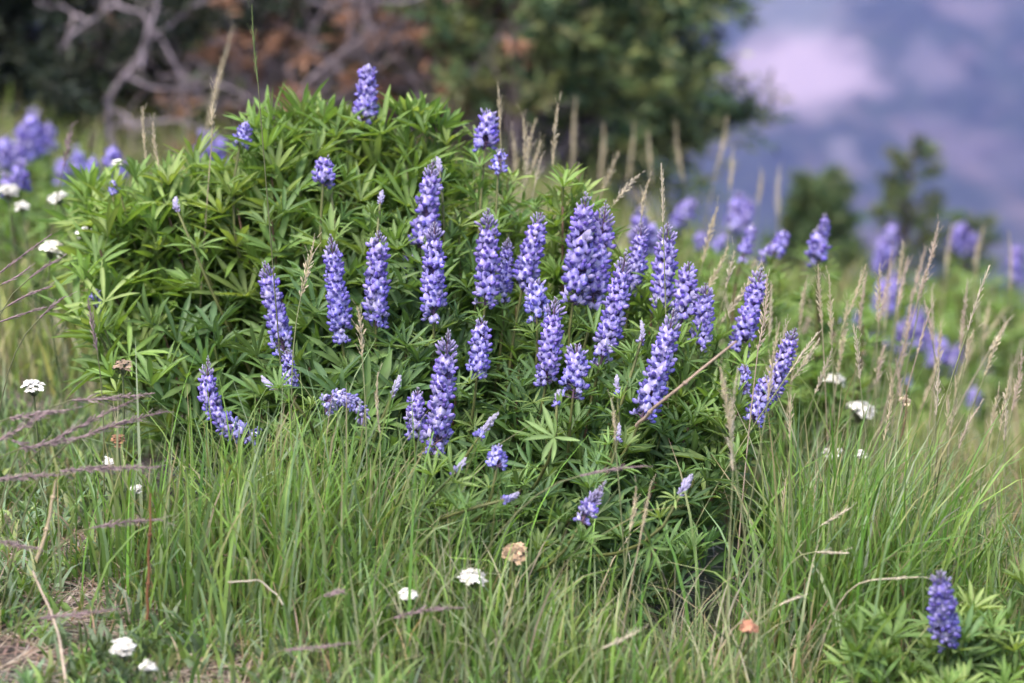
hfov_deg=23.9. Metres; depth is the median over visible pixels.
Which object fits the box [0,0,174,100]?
conifer
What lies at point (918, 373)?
lupine plant
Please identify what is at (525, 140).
grass stalk
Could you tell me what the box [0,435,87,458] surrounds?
grass stalk
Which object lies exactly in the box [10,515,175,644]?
grass stalk
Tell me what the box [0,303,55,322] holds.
grass stalk
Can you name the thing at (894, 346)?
grass stalk
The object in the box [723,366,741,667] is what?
grass stalk
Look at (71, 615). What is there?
grass stalk
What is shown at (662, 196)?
grass stalk
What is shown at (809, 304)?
grass stalk
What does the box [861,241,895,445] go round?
grass stalk
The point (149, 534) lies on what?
dry stem
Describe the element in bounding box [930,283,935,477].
grass stalk
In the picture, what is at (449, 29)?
conifer
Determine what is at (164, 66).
conifer
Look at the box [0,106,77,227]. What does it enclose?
lupine plant
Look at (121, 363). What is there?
yarrow
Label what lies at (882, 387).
lupine plant
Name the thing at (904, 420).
grass stalk
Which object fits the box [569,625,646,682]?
grass stalk
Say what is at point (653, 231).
lupine plant
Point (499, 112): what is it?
grass stalk
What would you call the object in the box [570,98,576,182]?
grass stalk
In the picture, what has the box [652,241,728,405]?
grass stalk
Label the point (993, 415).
grass stalk
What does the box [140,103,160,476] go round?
grass stalk
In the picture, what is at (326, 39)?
dead shrub
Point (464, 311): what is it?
lupine bush
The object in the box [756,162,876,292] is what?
conifer
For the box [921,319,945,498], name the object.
grass stalk
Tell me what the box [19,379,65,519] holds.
yarrow
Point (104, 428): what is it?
grass stalk
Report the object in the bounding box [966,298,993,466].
grass stalk
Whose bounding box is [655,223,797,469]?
lupine plant
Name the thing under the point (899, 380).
grass stalk
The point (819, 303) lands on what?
grass stalk
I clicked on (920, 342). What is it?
grass stalk
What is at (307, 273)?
grass stalk
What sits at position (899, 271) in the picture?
grass stalk
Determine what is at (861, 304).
grass stalk
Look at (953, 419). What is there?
grass stalk
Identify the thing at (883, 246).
lupine plant
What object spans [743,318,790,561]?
grass stalk
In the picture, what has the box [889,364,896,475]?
grass stalk
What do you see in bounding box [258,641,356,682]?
grass stalk
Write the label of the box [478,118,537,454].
grass stalk
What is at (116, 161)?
yarrow
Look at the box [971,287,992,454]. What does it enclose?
grass stalk
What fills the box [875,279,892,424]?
grass stalk
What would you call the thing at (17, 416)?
grass stalk
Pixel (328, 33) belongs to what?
conifer
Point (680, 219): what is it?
lupine plant
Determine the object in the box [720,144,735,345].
grass stalk
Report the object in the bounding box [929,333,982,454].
grass stalk
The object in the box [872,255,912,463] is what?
grass stalk
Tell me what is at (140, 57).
dead snag
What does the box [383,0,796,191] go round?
conifer
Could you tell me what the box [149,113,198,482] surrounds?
grass stalk
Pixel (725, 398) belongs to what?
grass stalk
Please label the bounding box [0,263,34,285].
grass stalk
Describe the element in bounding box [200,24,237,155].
grass stalk
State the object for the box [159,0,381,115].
conifer
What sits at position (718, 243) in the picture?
lupine plant
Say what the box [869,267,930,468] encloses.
grass stalk
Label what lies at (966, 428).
grass stalk
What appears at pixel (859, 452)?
yarrow
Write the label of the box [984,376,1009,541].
grass stalk
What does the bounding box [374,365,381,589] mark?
grass stalk
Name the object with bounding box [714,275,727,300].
grass stalk
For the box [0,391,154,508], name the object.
grass stalk
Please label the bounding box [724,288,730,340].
grass stalk
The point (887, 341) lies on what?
lupine plant
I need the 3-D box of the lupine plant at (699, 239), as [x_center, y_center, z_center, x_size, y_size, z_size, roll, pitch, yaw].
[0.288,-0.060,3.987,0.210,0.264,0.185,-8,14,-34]
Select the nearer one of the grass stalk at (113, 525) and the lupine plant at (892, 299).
the grass stalk at (113, 525)
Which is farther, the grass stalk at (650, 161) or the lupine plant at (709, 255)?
the grass stalk at (650, 161)
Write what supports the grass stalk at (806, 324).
on the ground at (710, 591)
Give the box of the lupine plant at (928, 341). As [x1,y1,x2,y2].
[915,330,967,392]
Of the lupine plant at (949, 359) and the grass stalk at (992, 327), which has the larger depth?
the lupine plant at (949, 359)
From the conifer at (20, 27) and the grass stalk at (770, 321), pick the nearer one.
the grass stalk at (770, 321)
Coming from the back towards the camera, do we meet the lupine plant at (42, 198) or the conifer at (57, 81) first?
the conifer at (57, 81)
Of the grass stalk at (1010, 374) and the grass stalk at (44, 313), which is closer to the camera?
the grass stalk at (44, 313)
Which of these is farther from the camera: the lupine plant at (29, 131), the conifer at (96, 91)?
the conifer at (96, 91)
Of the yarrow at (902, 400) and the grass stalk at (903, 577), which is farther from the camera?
the yarrow at (902, 400)
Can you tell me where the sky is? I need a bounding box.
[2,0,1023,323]
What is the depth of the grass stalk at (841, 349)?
2.76 m
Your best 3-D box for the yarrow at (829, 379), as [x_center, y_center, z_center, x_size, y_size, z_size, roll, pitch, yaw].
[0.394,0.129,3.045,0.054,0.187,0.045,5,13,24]
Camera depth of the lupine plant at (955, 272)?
4.77 m
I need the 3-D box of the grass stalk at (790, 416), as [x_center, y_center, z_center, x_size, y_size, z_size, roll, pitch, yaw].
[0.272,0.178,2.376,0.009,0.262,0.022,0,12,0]
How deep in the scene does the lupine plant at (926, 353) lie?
4.70 m
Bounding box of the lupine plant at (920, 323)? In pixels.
[891,302,992,404]
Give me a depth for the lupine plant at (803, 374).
3.04 m
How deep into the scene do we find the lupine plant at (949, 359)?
4.38 m
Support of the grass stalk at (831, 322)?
on the ground at (710, 591)
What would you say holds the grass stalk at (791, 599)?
on the ground at (710, 591)
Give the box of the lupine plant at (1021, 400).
[939,360,1023,419]
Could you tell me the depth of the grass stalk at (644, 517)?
2.20 m
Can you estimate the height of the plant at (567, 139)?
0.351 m
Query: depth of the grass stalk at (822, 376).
2.61 m
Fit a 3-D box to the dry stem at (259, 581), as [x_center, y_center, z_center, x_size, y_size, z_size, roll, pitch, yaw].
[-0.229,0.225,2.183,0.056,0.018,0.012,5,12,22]
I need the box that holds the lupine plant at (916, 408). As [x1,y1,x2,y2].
[868,375,945,446]
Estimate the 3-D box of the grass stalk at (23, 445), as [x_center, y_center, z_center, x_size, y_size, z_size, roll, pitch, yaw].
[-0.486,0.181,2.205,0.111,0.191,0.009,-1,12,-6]
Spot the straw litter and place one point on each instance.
(186, 673)
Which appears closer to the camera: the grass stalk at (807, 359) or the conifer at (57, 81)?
the grass stalk at (807, 359)
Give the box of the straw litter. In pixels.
[0,381,932,682]
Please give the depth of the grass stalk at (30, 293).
2.44 m
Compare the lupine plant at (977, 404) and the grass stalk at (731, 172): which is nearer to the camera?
the grass stalk at (731, 172)
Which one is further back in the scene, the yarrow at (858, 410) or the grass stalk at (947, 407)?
the yarrow at (858, 410)
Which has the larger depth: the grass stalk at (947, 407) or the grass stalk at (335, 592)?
the grass stalk at (947, 407)
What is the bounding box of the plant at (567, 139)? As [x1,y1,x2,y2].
[454,62,643,194]
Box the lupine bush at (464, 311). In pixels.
[34,63,798,627]
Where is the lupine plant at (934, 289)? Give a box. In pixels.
[821,272,957,360]
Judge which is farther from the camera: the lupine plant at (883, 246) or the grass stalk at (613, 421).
the lupine plant at (883, 246)
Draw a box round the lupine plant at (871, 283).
[785,243,897,378]
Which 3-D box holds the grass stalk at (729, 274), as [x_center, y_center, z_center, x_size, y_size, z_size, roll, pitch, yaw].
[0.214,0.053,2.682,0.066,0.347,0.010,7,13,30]
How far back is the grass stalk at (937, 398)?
2.51 m
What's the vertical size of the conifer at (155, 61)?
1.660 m
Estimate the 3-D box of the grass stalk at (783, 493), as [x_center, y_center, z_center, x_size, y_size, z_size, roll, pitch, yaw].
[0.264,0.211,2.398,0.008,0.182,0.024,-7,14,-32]
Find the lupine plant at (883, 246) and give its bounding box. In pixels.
[848,220,927,338]
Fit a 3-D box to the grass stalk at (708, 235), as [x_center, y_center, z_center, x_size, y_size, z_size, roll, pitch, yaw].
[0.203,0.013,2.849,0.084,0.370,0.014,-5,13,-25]
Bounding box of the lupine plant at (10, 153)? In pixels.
[0,135,74,264]
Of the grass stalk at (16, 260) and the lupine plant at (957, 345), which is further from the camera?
the lupine plant at (957, 345)
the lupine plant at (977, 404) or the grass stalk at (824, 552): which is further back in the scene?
the lupine plant at (977, 404)
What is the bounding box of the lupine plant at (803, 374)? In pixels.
[635,259,835,477]
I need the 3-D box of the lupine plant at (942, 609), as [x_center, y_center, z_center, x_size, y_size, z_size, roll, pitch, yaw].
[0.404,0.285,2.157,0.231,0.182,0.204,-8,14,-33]
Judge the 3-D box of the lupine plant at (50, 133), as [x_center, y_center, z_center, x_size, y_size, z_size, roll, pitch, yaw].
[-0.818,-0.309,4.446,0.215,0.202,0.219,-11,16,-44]
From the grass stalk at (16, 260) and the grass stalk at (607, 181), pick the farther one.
the grass stalk at (607, 181)
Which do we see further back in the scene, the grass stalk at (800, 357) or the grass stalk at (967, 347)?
the grass stalk at (967, 347)
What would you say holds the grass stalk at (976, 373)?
on the ground at (710, 591)
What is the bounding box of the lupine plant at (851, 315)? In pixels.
[732,253,896,412]
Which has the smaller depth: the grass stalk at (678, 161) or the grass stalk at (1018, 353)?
the grass stalk at (1018, 353)
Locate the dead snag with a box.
[36,0,270,151]
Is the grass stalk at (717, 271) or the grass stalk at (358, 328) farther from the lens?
the grass stalk at (717, 271)
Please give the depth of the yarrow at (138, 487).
2.38 m
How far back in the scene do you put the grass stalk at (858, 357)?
2.56 m
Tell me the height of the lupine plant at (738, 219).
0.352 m
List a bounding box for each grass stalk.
[0,234,51,273]
[0,254,66,315]
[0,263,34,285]
[0,282,53,311]
[0,291,76,410]
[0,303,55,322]
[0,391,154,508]
[0,392,146,507]
[0,405,83,421]
[0,407,56,440]
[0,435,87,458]
[0,460,166,536]
[0,470,79,481]
[0,537,47,554]
[0,604,128,636]
[1,411,167,604]
[6,439,36,454]
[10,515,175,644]
[24,122,75,433]
[87,298,104,526]
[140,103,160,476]
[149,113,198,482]
[193,70,222,448]
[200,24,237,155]
[247,0,287,465]
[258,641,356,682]
[291,232,321,432]
[300,588,345,681]
[339,604,470,681]
[351,298,367,531]
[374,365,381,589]
[437,464,652,644]
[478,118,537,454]
[497,86,504,241]
[510,122,518,215]
[517,135,544,214]
[518,106,528,235]
[518,140,536,209]
[519,149,544,255]
[544,93,561,275]
[552,171,643,277]
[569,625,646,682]
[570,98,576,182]
[596,122,607,196]
[596,150,619,205]
[608,391,628,623]
[615,478,639,656]
[617,172,650,340]
[620,474,655,645]
[621,120,636,248]
[646,132,654,222]
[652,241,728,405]
[657,332,817,618]
[660,162,669,442]
[672,112,694,269]
[696,200,717,287]
[697,118,730,266]
[700,257,761,356]
[708,239,735,365]
[708,337,819,534]
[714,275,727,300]
[714,357,757,664]
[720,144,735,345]
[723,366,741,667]
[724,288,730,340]
[727,594,805,678]
[730,319,784,635]
[733,260,772,622]
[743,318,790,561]
[748,257,757,285]
[749,165,763,283]
[760,548,849,651]
[764,281,773,478]
[768,348,832,548]
[771,162,781,275]
[772,502,856,621]
[775,306,811,422]
[778,470,788,561]
[780,274,808,466]
[787,393,794,599]
[792,264,865,493]
[803,275,814,399]
[812,264,828,467]
[812,465,819,531]
[812,576,929,682]
[823,267,835,447]
[824,293,851,470]
[844,343,869,439]
[848,271,867,443]
[851,310,870,501]
[855,346,886,441]
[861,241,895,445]
[862,343,887,449]
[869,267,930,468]
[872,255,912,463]
[873,261,885,478]
[875,246,928,459]
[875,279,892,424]
[877,372,894,509]
[881,238,906,454]
[884,282,905,442]
[884,299,935,487]
[886,284,912,463]
[888,221,942,475]
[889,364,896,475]
[892,385,907,512]
[895,358,906,470]
[900,362,939,483]
[910,265,989,518]
[911,306,1006,462]
[921,298,953,486]
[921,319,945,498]
[929,219,956,437]
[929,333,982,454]
[929,355,942,498]
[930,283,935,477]
[931,315,1013,464]
[931,321,984,508]
[936,399,983,498]
[938,314,1010,499]
[941,383,952,508]
[944,279,971,493]
[944,368,960,500]
[952,220,985,425]
[954,328,975,450]
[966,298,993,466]
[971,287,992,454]
[976,381,1001,540]
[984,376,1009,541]
[994,338,1022,475]
[997,351,1023,541]
[1002,392,1010,557]
[1005,355,1014,450]
[1007,230,1013,456]
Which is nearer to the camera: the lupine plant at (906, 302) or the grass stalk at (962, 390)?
the grass stalk at (962, 390)
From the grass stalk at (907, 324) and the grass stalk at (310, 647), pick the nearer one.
the grass stalk at (310, 647)
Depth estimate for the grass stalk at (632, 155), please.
4.22 m
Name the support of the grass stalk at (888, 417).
on the ground at (710, 591)
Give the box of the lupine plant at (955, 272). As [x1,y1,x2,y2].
[939,264,1023,418]
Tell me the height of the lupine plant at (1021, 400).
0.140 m
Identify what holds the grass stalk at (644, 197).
on the ground at (710, 591)
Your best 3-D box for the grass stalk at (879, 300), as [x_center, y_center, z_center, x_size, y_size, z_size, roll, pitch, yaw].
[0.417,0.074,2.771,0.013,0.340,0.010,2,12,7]
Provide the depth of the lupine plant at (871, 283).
4.45 m
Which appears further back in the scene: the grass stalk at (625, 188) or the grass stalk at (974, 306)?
the grass stalk at (625, 188)
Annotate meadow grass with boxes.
[0,45,1023,512]
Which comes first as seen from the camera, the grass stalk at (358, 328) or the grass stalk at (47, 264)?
the grass stalk at (358, 328)
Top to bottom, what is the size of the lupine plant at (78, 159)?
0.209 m
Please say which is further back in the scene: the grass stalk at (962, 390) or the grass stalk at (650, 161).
the grass stalk at (650, 161)
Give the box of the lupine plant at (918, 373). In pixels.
[869,328,929,379]
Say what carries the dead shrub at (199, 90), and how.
on the ground at (710, 591)
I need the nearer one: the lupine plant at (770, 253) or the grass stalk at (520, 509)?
the grass stalk at (520, 509)
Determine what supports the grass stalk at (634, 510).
on the ground at (710, 591)
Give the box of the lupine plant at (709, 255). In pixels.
[611,241,742,366]
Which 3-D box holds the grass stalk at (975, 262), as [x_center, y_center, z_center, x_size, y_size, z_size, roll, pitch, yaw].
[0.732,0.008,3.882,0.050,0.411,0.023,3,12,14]
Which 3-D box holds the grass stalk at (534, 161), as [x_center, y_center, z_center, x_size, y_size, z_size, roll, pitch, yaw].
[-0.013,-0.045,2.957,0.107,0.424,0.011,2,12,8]
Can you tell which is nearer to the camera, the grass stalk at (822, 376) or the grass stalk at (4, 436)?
the grass stalk at (4, 436)
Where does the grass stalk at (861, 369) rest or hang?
on the ground at (710, 591)
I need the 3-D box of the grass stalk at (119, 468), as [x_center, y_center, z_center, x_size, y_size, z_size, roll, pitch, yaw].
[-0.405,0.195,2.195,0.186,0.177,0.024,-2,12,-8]
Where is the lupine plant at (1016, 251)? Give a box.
[969,243,1023,426]
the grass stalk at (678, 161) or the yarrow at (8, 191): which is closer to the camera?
the yarrow at (8, 191)
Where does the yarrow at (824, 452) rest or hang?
on the ground at (710, 591)
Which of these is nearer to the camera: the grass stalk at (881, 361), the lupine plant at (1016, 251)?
the grass stalk at (881, 361)
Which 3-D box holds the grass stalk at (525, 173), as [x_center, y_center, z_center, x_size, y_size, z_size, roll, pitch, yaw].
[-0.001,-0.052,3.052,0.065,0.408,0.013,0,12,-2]
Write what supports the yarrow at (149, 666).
on the ground at (710, 591)
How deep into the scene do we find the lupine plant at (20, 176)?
3.43 m
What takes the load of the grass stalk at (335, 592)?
on the ground at (710, 591)
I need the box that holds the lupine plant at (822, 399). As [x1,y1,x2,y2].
[719,326,871,477]
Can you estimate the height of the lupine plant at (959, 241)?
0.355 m
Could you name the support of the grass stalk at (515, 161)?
on the ground at (710, 591)
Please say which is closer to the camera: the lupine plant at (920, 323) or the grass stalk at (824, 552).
the grass stalk at (824, 552)
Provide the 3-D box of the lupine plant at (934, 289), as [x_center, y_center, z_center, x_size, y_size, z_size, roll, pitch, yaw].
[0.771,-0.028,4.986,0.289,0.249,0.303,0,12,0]
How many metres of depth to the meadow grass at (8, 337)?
4.82 m
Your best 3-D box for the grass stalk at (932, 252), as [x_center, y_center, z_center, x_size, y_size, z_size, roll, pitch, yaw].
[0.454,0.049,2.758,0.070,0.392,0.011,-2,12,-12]
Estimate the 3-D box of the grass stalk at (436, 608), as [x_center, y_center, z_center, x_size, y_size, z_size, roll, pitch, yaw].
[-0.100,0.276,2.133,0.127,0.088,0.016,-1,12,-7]
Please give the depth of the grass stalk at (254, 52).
2.44 m
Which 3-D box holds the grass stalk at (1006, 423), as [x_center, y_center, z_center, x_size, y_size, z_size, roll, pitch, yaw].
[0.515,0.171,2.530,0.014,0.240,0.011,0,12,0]
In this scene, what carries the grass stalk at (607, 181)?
on the ground at (710, 591)
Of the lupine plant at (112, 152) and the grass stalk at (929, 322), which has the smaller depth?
the grass stalk at (929, 322)
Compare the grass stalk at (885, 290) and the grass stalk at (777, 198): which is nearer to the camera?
the grass stalk at (885, 290)
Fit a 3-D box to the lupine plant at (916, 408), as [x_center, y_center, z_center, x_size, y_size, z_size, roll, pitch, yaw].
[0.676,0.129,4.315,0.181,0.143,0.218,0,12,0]
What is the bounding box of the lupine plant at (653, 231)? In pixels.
[606,205,705,339]
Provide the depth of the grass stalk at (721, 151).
4.02 m
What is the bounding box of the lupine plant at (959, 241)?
[919,221,1008,369]
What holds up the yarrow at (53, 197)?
on the ground at (710, 591)
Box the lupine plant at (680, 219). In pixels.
[653,197,748,325]
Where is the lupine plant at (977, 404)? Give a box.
[926,387,1023,450]
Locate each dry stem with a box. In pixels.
[32,570,67,682]
[35,480,56,560]
[146,493,151,619]
[228,580,283,604]
[635,341,736,427]
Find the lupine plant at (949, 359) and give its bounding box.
[879,335,1005,438]
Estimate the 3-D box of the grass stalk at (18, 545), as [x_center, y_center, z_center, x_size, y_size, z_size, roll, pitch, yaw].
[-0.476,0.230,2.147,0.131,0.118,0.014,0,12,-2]
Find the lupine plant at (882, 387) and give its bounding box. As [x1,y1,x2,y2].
[867,359,914,405]
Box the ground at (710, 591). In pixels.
[0,111,1020,682]
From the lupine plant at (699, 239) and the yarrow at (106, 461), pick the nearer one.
the yarrow at (106, 461)
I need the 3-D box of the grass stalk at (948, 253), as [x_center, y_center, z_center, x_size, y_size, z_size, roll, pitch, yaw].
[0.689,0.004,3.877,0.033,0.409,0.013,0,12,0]
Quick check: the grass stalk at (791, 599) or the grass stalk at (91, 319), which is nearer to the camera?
the grass stalk at (791, 599)
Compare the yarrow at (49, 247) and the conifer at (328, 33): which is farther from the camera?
the conifer at (328, 33)
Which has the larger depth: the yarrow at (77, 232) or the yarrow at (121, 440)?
the yarrow at (77, 232)
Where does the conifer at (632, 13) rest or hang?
on the ground at (710, 591)
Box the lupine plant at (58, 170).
[18,159,78,239]
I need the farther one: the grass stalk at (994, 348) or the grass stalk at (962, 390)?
the grass stalk at (962, 390)
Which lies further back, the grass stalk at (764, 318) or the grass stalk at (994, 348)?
the grass stalk at (994, 348)
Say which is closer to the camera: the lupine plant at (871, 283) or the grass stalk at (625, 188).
the grass stalk at (625, 188)
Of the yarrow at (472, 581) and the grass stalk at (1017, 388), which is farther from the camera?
the grass stalk at (1017, 388)
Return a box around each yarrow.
[0,183,42,343]
[2,200,66,394]
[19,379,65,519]
[28,240,90,453]
[48,191,75,388]
[75,226,106,411]
[93,434,143,546]
[95,456,154,530]
[95,633,142,678]
[99,359,138,494]
[105,484,178,567]
[111,159,127,448]
[112,656,171,682]
[384,588,431,652]
[445,568,496,665]
[492,541,531,661]
[715,619,781,682]
[807,448,841,482]
[809,373,845,451]
[838,401,874,463]
[846,449,868,479]
[882,395,910,495]
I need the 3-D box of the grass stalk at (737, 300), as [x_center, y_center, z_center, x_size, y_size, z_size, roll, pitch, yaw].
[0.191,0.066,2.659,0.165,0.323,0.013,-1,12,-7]
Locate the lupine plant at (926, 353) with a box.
[878,318,941,396]
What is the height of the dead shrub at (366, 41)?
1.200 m
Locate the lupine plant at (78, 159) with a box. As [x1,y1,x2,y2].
[4,143,130,252]
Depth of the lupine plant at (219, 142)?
4.00 m
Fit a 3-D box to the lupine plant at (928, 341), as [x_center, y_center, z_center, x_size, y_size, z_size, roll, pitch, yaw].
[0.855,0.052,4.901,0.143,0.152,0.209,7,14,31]
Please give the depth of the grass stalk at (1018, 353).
3.43 m
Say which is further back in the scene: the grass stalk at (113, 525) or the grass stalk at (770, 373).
the grass stalk at (770, 373)
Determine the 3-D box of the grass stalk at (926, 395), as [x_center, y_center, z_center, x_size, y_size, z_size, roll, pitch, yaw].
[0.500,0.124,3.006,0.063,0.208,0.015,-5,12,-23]
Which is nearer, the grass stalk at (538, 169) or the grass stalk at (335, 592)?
the grass stalk at (335, 592)
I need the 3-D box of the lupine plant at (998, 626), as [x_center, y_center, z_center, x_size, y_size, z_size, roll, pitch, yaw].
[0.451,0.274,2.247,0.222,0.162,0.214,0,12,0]
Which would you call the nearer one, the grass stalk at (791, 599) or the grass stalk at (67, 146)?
the grass stalk at (791, 599)
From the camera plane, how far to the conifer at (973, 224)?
9.08 m
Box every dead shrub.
[47,0,570,171]
[148,10,363,134]
[150,0,734,163]
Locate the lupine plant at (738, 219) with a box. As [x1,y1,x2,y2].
[684,191,801,341]
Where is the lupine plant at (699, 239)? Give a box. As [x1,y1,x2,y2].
[648,230,738,342]
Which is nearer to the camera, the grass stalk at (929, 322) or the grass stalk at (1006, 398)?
the grass stalk at (1006, 398)
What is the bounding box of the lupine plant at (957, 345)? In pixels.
[912,341,1011,409]
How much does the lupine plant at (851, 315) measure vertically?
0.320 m
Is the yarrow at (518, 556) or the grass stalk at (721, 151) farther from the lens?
the grass stalk at (721, 151)
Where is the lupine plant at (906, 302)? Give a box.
[891,269,1007,379]
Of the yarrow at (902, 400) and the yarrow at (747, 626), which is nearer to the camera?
the yarrow at (747, 626)
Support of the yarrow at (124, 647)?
on the ground at (710, 591)
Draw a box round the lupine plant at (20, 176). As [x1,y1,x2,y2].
[0,157,72,343]
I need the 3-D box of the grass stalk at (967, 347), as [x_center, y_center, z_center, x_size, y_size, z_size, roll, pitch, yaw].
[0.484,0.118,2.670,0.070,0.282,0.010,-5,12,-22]
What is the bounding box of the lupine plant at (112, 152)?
[52,142,149,271]
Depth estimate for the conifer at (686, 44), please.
6.20 m
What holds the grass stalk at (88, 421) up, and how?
on the ground at (710, 591)
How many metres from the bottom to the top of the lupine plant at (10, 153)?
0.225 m
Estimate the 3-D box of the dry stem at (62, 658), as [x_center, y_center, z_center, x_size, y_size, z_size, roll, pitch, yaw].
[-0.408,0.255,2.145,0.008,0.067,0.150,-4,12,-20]
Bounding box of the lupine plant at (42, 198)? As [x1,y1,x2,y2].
[22,153,144,287]
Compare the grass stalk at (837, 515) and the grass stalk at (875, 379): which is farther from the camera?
the grass stalk at (875, 379)
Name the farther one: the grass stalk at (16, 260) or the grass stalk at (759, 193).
the grass stalk at (759, 193)
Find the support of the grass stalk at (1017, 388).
on the ground at (710, 591)
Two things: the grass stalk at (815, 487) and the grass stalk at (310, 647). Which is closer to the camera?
the grass stalk at (310, 647)
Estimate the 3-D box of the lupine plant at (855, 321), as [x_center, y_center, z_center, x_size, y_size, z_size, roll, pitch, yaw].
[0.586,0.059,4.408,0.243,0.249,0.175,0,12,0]
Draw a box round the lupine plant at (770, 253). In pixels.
[706,229,860,459]
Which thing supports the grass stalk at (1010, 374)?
on the ground at (710, 591)
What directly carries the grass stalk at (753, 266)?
on the ground at (710, 591)
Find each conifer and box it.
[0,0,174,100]
[0,0,186,136]
[0,0,381,128]
[0,0,556,156]
[1,0,748,201]
[1,1,698,131]
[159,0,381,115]
[282,0,736,202]
[294,0,508,128]
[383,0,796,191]
[384,0,662,179]
[429,0,737,227]
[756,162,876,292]
[853,131,958,299]
[931,208,1005,315]
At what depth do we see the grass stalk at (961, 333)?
2.80 m
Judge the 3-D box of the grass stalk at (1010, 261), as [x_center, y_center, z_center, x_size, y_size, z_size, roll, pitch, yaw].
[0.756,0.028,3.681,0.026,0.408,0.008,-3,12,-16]
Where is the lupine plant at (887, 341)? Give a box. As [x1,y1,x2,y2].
[882,340,929,383]
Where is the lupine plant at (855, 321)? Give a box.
[794,310,893,419]
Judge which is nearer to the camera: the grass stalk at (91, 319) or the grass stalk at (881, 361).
the grass stalk at (91, 319)
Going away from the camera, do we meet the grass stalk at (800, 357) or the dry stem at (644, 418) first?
the dry stem at (644, 418)
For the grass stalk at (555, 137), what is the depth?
2.81 m
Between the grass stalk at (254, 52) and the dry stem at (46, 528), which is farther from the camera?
the grass stalk at (254, 52)
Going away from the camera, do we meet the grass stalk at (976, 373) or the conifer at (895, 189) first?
the grass stalk at (976, 373)
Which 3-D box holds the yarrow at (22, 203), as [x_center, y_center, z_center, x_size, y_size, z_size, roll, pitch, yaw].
[-0.622,-0.054,3.157,0.072,0.263,0.045,5,13,24]
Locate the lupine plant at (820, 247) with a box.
[778,213,923,475]
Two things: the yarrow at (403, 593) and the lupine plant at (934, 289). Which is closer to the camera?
the yarrow at (403, 593)
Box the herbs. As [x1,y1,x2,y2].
[0,384,1021,682]
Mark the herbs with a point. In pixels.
(174, 620)
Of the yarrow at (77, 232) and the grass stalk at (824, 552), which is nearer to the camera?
the grass stalk at (824, 552)
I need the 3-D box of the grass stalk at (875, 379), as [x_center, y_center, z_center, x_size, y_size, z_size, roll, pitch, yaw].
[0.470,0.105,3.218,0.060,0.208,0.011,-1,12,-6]
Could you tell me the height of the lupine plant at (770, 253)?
0.347 m
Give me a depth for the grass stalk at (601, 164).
4.12 m
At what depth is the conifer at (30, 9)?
6.01 m
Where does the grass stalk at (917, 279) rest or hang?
on the ground at (710, 591)
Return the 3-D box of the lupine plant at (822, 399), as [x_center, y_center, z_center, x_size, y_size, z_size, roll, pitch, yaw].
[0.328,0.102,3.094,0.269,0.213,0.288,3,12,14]
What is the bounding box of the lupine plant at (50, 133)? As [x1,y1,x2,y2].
[12,120,107,212]
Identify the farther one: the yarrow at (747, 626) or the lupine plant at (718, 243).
the lupine plant at (718, 243)
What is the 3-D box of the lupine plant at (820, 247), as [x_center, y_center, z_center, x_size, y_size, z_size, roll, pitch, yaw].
[0.410,0.021,3.110,0.187,0.393,0.216,10,15,42]
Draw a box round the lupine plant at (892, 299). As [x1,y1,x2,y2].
[812,269,919,413]
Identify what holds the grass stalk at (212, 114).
on the ground at (710, 591)
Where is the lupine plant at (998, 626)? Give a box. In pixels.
[872,544,1023,682]
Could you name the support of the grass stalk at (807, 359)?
on the ground at (710, 591)
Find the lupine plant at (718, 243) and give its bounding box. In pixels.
[649,219,739,341]
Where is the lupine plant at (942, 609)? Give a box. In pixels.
[819,569,1023,682]
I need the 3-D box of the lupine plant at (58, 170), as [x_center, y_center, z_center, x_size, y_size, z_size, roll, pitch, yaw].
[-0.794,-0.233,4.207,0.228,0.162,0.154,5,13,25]
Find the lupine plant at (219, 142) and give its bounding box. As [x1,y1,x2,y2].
[179,128,227,188]
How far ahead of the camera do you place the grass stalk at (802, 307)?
2.85 m
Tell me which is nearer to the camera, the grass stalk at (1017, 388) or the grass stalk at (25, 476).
the grass stalk at (25, 476)
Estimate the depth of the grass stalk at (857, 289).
2.70 m
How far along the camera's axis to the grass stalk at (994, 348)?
2.66 m

